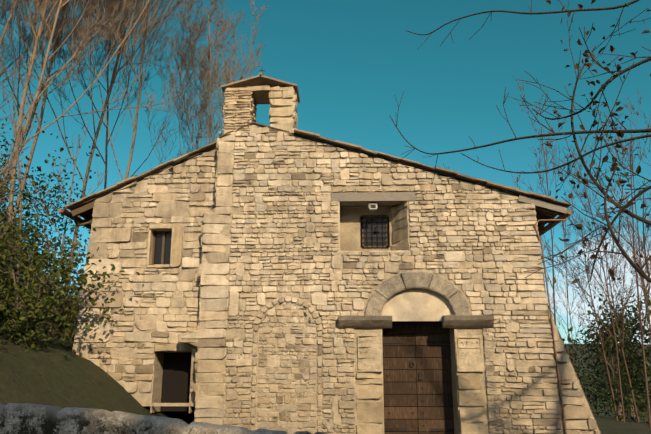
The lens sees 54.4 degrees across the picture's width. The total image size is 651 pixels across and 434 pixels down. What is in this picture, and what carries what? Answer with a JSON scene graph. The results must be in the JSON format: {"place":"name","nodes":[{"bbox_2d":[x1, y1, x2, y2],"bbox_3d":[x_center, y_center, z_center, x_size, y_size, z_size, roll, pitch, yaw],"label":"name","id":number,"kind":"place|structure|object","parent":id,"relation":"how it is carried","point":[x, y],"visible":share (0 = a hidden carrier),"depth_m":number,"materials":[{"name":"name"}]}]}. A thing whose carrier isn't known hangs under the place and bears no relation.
{"place":"outdoors","nodes":[
{"label":"outdoors","id":0,"kind":"place"},
{"bbox_2d":[74,149,216,405],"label":"stone wall","id":1,"kind":"structure","parent":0,"point":[143,399],"depth_m":10.28,"materials":[{"name":"beige stone"}]},
{"bbox_2d":[221,87,419,191],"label":"facade bricks","id":2,"kind":"object","parent":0,"point":[246,113],"visible":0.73,"depth_m":10.62,"materials":[{"name":"beige stone"}]},
{"bbox_2d":[0,297,650,433],"bbox_3d":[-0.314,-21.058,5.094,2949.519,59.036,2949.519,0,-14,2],"label":"terrain","id":3,"kind":"structure","parent":0,"point":[52,376],"depth_m":8.60,"materials":[{"name":"green plant"}]},
{"bbox_2d":[0,113,99,316],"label":"foliage","id":4,"kind":"object","parent":3,"relation":"on","point":[25,195],"visible":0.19,"depth_m":14.28,"materials":[{"name":"green plant"}]},
{"bbox_2d":[0,27,107,339],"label":"saplings","id":5,"kind":"object","parent":3,"relation":"on","point":[17,145],"visible":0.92,"depth_m":10.22,"materials":[{"name":"brown plant"}]},
{"bbox_2d":[0,167,143,357],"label":"shrub","id":6,"kind":"object","parent":3,"relation":"on","point":[24,272],"depth_m":9.03,"materials":[{"name":"green plant"}]},
{"bbox_2d":[0,0,267,315],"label":"bare trees","id":7,"kind":"object","parent":3,"relation":"on","point":[115,8],"visible":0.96,"depth_m":16.67,"materials":[{"name":"brown plant"}]},
{"bbox_2d":[0,403,326,433],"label":"stone wall","id":8,"kind":"structure","parent":3,"relation":"on","point":[21,418],"depth_m":1.78,"materials":[{"name":"stone"}]},
{"bbox_2d":[160,321,452,431],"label":"dark interiors","id":9,"kind":"object","parent":3,"relation":"on","point":[176,376],"visible":0.12,"depth_m":10.36,"materials":[{"name":"black"}]},
{"bbox_2d":[58,209,573,433],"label":"gutters and downpipe","id":10,"kind":"object","parent":3,"relation":"on","point":[82,222],"visible":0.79,"depth_m":9.99,"materials":[{"name":"orange metal"}]},
{"bbox_2d":[146,86,487,433],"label":"stone blocks","id":11,"kind":"structure","parent":3,"relation":"on","point":[369,412],"depth_m":9.98,"materials":[{"name":"beige stone"}]},
{"bbox_2d":[147,228,172,264],"bbox_3d":[-2.712,0.544,10.646,0.415,0.635,0.460,0,-14,2],"label":"window reveal","id":12,"kind":"object","parent":11,"relation":"attached to","point":[150,247],"depth_m":10.48,"materials":[{"name":"stone"}]},
{"bbox_2d":[152,231,171,263],"bbox_3d":[-2.714,0.532,10.600,0.355,0.595,0.055,0,-14,2],"label":"window frame","id":13,"kind":"object","parent":12,"relation":"in","point":[163,245],"visible":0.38,"depth_m":10.59,"materials":[{"name":"brown wood"}]},
{"bbox_2d":[154,233,171,263],"bbox_3d":[-2.713,0.535,10.610,0.355,0.595,0.005,0,-14,2],"label":"window glass","id":14,"kind":"object","parent":13,"relation":"in","point":[158,248],"depth_m":10.61,"materials":[{"name":"black glass"}]},
{"bbox_2d":[150,351,194,412],"bbox_3d":[-2.396,2.629,10.137,0.617,0.950,0.500,0,-14,2],"label":"doorway frame","id":15,"kind":"object","parent":11,"relation":"attached to","point":[157,378],"visible":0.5,"depth_m":10.08,"materials":[{"name":"beige stone"}]},
{"bbox_2d":[225,87,292,135],"bbox_3d":[-1.110,-1.563,10.850,1.138,1.169,0.526,0,-14,2],"label":"bell cote","id":16,"kind":"object","parent":11,"relation":"attached to","point":[261,97],"visible":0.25,"depth_m":10.72,"materials":[{"name":"beige stone"}]},
{"bbox_2d":[221,72,299,102],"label":"bell gable roof","id":17,"kind":"structure","parent":16,"relation":"on","point":[260,79],"depth_m":10.77,"materials":[{"name":"beige stone"}]},
{"bbox_2d":[340,207,392,250],"bbox_3d":[0.761,0.245,10.522,1.137,0.910,0.001,0,-14,2],"label":"window niche wall","id":18,"kind":"structure","parent":11,"relation":"attached to","point":[350,229],"depth_m":10.55,"materials":[{"name":"paint"}]},
{"bbox_2d":[360,215,389,248],"bbox_3d":[0.823,0.259,10.569,0.484,0.572,0.100,0,-14,2],"label":"window opening edge","id":19,"kind":"object","parent":18,"relation":"attached to","point":[372,216],"visible":0.4,"depth_m":10.55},
{"bbox_2d":[362,217,387,246],"bbox_3d":[0.823,0.261,10.578,0.444,0.532,0.040,0,-14,2],"label":"window frame","id":20,"kind":"object","parent":19,"relation":"in","point":[386,218],"visible":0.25,"depth_m":10.57,"materials":[{"name":"black metal"}]},
{"bbox_2d":[363,219,385,245],"bbox_3d":[0.823,0.262,10.581,0.444,0.532,0.005,0,-14,2],"label":"window grille","id":21,"kind":"object","parent":20,"relation":"in","point":[371,226],"visible":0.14,"depth_m":10.58,"materials":[{"name":"black metal"}]},
{"bbox_2d":[336,201,409,255],"bbox_3d":[0.764,0.233,10.306,1.177,0.890,0.465,0,-14,2],"label":"window surround","id":22,"kind":"object","parent":11,"relation":"attached to","point":[338,226],"visible":0.21,"depth_m":10.02,"materials":[{"name":"beige stone"}]},
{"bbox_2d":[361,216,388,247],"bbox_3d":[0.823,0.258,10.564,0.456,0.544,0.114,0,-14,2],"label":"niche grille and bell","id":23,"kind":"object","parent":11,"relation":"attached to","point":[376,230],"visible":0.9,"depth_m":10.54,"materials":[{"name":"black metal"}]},
{"bbox_2d":[380,328,459,433],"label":"door reveals","id":24,"kind":"object","parent":11,"relation":"attached to","point":[454,372],"depth_m":9.62,"materials":[{"name":"beige stone"}]},
{"bbox_2d":[382,322,453,433],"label":"door leaves","id":25,"kind":"object","parent":24,"relation":"attached to","point":[401,383],"visible":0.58,"depth_m":9.93,"materials":[{"name":"brown wood"}]},
{"bbox_2d":[382,327,453,431],"bbox_3d":[1.430,2.671,9.884,1.097,1.883,0.029,0,-14,2],"label":"door hardware","id":26,"kind":"object","parent":25,"relation":"attached to","point":[420,375],"depth_m":9.90,"materials":[{"name":"black metal"}]},
{"bbox_2d":[356,333,484,371],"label":"door jamb stones","id":27,"kind":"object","parent":11,"relation":"attached to","point":[469,354],"depth_m":9.55,"materials":[{"name":"stone"}]},
{"bbox_2d":[518,195,567,213],"bbox_3d":[3.442,-0.200,10.039,0.768,0.317,0.030,0,-14,2],"label":"verge board","id":28,"kind":"object","parent":11,"relation":"attached to","point":[544,204],"visible":0.93,"depth_m":10.02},
{"bbox_2d":[72,125,600,433],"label":"facade rubble","id":29,"kind":"object","parent":3,"relation":"on","point":[169,205],"visible":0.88,"depth_m":9.96,"materials":[{"name":"beige stone"}]},
{"bbox_2d":[69,122,566,224],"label":"roof deck","id":30,"kind":"structure","parent":29,"relation":"on","point":[86,214],"depth_m":10.49,"materials":[{"name":"brown wood"}]},
{"bbox_2d":[179,125,563,433],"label":"facade mortar","id":31,"kind":"object","parent":29,"relation":"attached to","point":[238,333],"visible":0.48,"depth_m":9.79,"materials":[{"name":"beige stone"}]},
{"bbox_2d":[332,192,415,207],"bbox_3d":[0.779,-0.268,10.431,1.347,0.142,0.495,0,-14,2],"label":"window lintel","id":32,"kind":"structure","parent":29,"relation":"attached to","point":[367,199],"depth_m":10.20,"materials":[{"name":"grey stone"}]},
{"bbox_2d":[369,204,376,209],"bbox_3d":[0.769,-0.177,10.254,0.140,0.120,0.084,0,-14,2],"label":"floodlight","id":33,"kind":"object","parent":32,"relation":"attached to","point":[372,205],"depth_m":10.21,"materials":[{"name":"white plastic"}]},
{"bbox_2d":[393,202,408,244],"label":"window reveal stones","id":34,"kind":"object","parent":29,"relation":"attached to","point":[400,210],"visible":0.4,"depth_m":10.33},
{"bbox_2d":[390,0,650,283],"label":"overhanging tree","id":35,"kind":"object","parent":3,"relation":"on","point":[639,270],"visible":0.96,"depth_m":3.29,"materials":[{"name":"brown plant"}]},
{"bbox_2d":[545,0,650,283],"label":"tree leaves","id":36,"kind":"object","parent":35,"relation":"attached to","point":[592,163],"visible":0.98,"depth_m":3.20,"materials":[{"name":"brown plant"}]},
{"bbox_2d":[443,78,650,427],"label":"bare trees","id":37,"kind":"object","parent":3,"relation":"on","point":[628,294],"visible":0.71,"depth_m":21.11,"materials":[{"name":"red plant"}]},
{"bbox_2d":[547,304,601,433],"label":"buttress","id":38,"kind":"object","parent":3,"relation":"on","point":[586,402],"visible":0.17,"depth_m":9.41,"materials":[{"name":"beige stone"}]},
{"bbox_2d":[562,277,650,422],"bbox_3d":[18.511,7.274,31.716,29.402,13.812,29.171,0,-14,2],"label":"bush","id":39,"kind":"object","parent":3,"relation":"on","point":[637,373],"depth_m":23.11,"materials":[{"name":"green plant"}]},
{"bbox_2d":[0,0,650,343],"label":"sky","id":40,"kind":"structure","parent":0,"point":[348,60],"materials":[{"name":"blue"}]},
{"bbox_2d":[338,315,493,328],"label":"door imposts","id":41,"kind":"object","parent":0,"point":[448,321],"depth_m":9.58,"materials":[{"name":"grey stone"}]},
{"bbox_2d":[365,272,470,315],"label":"door arch stones","id":42,"kind":"object","parent":41,"relation":"on","point":[440,285],"depth_m":9.77,"materials":[{"name":"beige stone"}]},
{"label":"chapel side walls","id":43,"kind":"object","parent":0,"visible":0},
{"bbox_2d":[65,128,569,224],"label":"roof tiles","id":44,"kind":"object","parent":43,"relation":"on","point":[336,142],"depth_m":10.34,"materials":[{"name":"brown tile"}]},
{"bbox_2d":[71,201,564,230],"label":"rafters","id":45,"kind":"object","parent":43,"relation":"attached to","point":[82,209],"visible":0.02,"depth_m":10.63,"materials":[{"name":"brown wood"}]},
{"bbox_3d":[1.417,1.323,9.788,1.121,0.444,0.100,0,-14,2],"label":"arch underside","id":46,"kind":"object","parent":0,"visible":0},
{"bbox_2d":[382,289,453,320],"bbox_3d":[1.418,1.362,9.820,1.121,0.504,0.001,0,-14,2],"label":"tympanum","id":47,"kind":"object","parent":46,"relation":"attached to","point":[416,305],"visible":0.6,"depth_m":9.81,"materials":[{"name":"paint"}]}
]}

